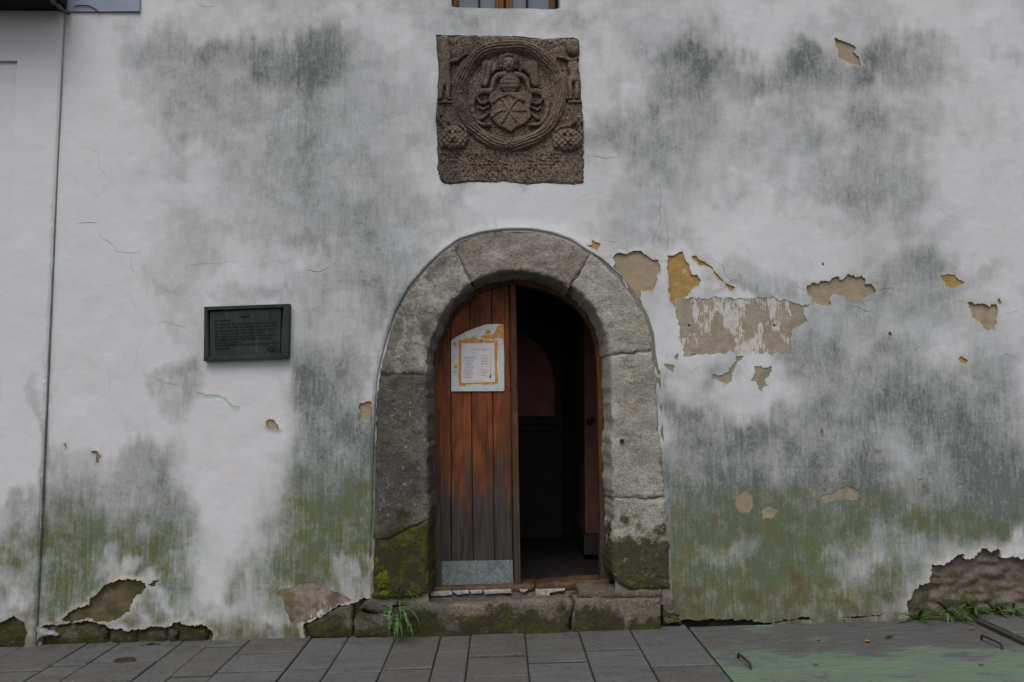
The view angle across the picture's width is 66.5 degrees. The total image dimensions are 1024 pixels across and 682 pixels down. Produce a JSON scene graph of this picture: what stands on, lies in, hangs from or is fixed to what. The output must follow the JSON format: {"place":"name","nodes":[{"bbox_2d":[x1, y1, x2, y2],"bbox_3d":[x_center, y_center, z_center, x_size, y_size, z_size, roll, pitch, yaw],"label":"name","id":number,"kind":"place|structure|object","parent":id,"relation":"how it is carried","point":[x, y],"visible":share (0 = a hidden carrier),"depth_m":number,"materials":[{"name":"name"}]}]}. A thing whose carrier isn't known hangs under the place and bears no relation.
{"place":"outdoors","nodes":[
{"label":"outdoors","id":0,"kind":"place"},
{"bbox_2d":[0,613,1023,681],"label":"pavement","id":1,"kind":"structure","parent":0,"point":[672,653],"depth_m":4.42,"materials":[{"name":"grey stone"}]},
{"bbox_2d":[36,625,59,640],"bbox_3d":[-2.868,1.808,4.848,0.137,0.099,0.082,0,-4,-1],"label":"cement lump","id":2,"kind":"object","parent":1,"relation":"on","point":[42,632],"visible":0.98,"depth_m":4.82,"materials":[{"name":"white concrete"}]},
{"bbox_2d":[113,657,135,662],"bbox_3d":[-2.233,1.844,4.505,0.124,0.018,0.099,0,-4,-1],"label":"iron cover","id":3,"kind":"object","parent":1,"relation":"on","point":[125,659],"visible":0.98,"depth_m":4.50,"materials":[{"name":"brown metal"}]},
{"bbox_2d":[142,640,160,644],"bbox_3d":[-2.222,1.848,4.801,0.128,0.034,0.072,1,-4,-11],"label":"weed","id":4,"kind":"object","parent":1,"relation":"on","point":[155,642],"visible":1,"depth_m":4.80,"materials":[{"name":"green plant"}]},
{"bbox_2d":[379,600,424,639],"bbox_3d":[-0.650,1.670,4.696,0.262,0.218,0.202,-1,-4,10],"label":"tall weed","id":5,"kind":"object","parent":1,"relation":"on","point":[397,618],"visible":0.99,"depth_m":4.68,"materials":[{"name":"green plant"}]},
{"bbox_2d":[689,617,1023,681],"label":"cellar hatch","id":6,"kind":"object","parent":1,"relation":"on","point":[958,650],"visible":0.99,"depth_m":4.31,"materials":[{"name":"metal"}]},
{"bbox_2d":[897,610,948,627],"bbox_3d":[2.543,1.696,4.825,0.327,0.094,0.224,-2,-5,29],"label":"weed","id":7,"kind":"object","parent":6,"relation":"on","point":[923,618],"visible":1,"depth_m":4.86,"materials":[{"name":"green plant"}]},
{"bbox_2d":[924,598,978,624],"bbox_3d":[2.725,1.667,4.834,0.327,0.136,0.190,-1,-4,17],"label":"weed","id":8,"kind":"object","parent":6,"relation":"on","point":[948,612],"visible":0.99,"depth_m":4.83,"materials":[{"name":"green plant"}]},
{"bbox_2d":[949,601,995,622],"bbox_3d":[2.860,1.666,4.851,0.273,0.136,0.202,-2,-5,22],"label":"weed","id":9,"kind":"object","parent":6,"relation":"on","point":[971,610],"visible":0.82,"depth_m":4.85,"materials":[{"name":"green plant"}]},
{"bbox_2d":[980,600,1023,618],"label":"weed","id":10,"kind":"object","parent":1,"relation":"on","point":[1000,608],"visible":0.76,"depth_m":4.86,"materials":[{"name":"green plant"}]},
{"bbox_2d":[1008,603,1023,616],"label":"weed","id":11,"kind":"object","parent":1,"relation":"on","point":[1015,610],"visible":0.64,"depth_m":4.85,"materials":[{"name":"green plant"}]},
{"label":"ground","id":12,"kind":"structure","parent":0,"visible":0},
{"bbox_2d":[0,0,69,646],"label":"neighbour house","id":13,"kind":"structure","parent":12,"relation":"on","point":[32,32],"depth_m":4.97,"materials":[{"name":"paint"}]},
{"bbox_2d":[0,0,1023,646],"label":"old house","id":14,"kind":"structure","parent":12,"relation":"on","point":[748,292],"depth_m":5.05,"materials":[{"name":"paint"}]},
{"bbox_2d":[204,304,290,361],"bbox_3d":[-1.685,-0.053,4.975,0.540,0.367,0.060,0,-4,-1],"label":"memorial plaque","id":15,"kind":"object","parent":14,"relation":"attached to","point":[248,332],"visible":1,"depth_m":4.96,"materials":[{"name":"grey metal"}]},
{"bbox_2d":[373,570,390,589],"bbox_3d":[-0.807,1.481,4.861,0.121,0.139,0.018,0,-4,-1],"label":"moss cushion","id":16,"kind":"object","parent":14,"relation":"attached to","point":[382,580],"visible":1,"depth_m":4.86,"materials":[{"name":"green plant"}]},
{"bbox_2d":[378,590,388,597],"bbox_3d":[-0.796,1.573,4.851,0.083,0.052,0.021,0,-4,-1],"label":"moss cushion","id":17,"kind":"object","parent":14,"relation":"attached to","point":[383,594],"visible":1,"depth_m":4.85,"materials":[{"name":"green plant"}]},
{"bbox_2d":[453,0,458,6],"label":"window frame","id":18,"kind":"structure","parent":14,"relation":"in","point":[455,2],"depth_m":5.29,"materials":[{"name":"brown wood"}]},
{"bbox_2d":[438,285,520,584],"bbox_3d":[-0.252,0.595,5.222,0.619,2.031,0.070,0,-4,-1],"label":"door","id":19,"kind":"structure","parent":14,"relation":"in","point":[479,444],"depth_m":5.19,"materials":[{"name":"brown wood"}]},
{"bbox_2d":[451,324,503,390],"bbox_3d":[-0.230,0.111,5.234,0.359,0.453,0.015,0,-4,-1],"label":"paper notice","id":20,"kind":"object","parent":19,"relation":"attached to","point":[477,358],"visible":1,"depth_m":5.23,"materials":[{"name":"white paper"}]},
{"bbox_2d":[495,0,503,7],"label":"window frame","id":21,"kind":"structure","parent":14,"relation":"in","point":[498,3],"depth_m":5.30,"materials":[{"name":"brown wood"}]},
{"bbox_2d":[506,0,511,7],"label":"window frame","id":22,"kind":"structure","parent":14,"relation":"in","point":[508,2],"depth_m":5.30,"materials":[{"name":"brown wood"}]},
{"bbox_2d":[436,35,584,184],"bbox_3d":[-0.016,-1.518,5.119,0.982,1.014,0.120,0,-4,-1],"label":"carved relief","id":23,"kind":"object","parent":14,"relation":"attached to","point":[509,109],"visible":1,"depth_m":5.10},
{"bbox_2d":[516,304,561,537],"bbox_3d":[-0.021,0.761,7.088,0.963,2.205,0.130,0,-4,-1],"label":"inner door","id":24,"kind":"structure","parent":14,"relation":"in","point":[539,326],"depth_m":7.09,"materials":[{"name":"brown wood"}]},
{"bbox_2d":[549,0,554,8],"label":"window frame","id":25,"kind":"structure","parent":14,"relation":"in","point":[551,2],"depth_m":5.30,"materials":[{"name":"brown wood"}]},
{"bbox_2d":[392,583,661,639],"bbox_3d":[0.092,1.766,5.075,1.683,0.399,0.517,0,-4,-1],"label":"stone step","id":26,"kind":"object","parent":12,"relation":"on","point":[602,607],"visible":0.67,"depth_m":4.84,"materials":[{"name":"stone"}]},
{"bbox_2d":[387,587,419,600],"bbox_3d":[-0.654,1.544,4.729,0.183,0.109,0.163,-2,-5,24],"label":"slender weed","id":27,"kind":"object","parent":26,"relation":"on","point":[402,593],"visible":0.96,"depth_m":4.79,"materials":[{"name":"green plant"}]}
]}

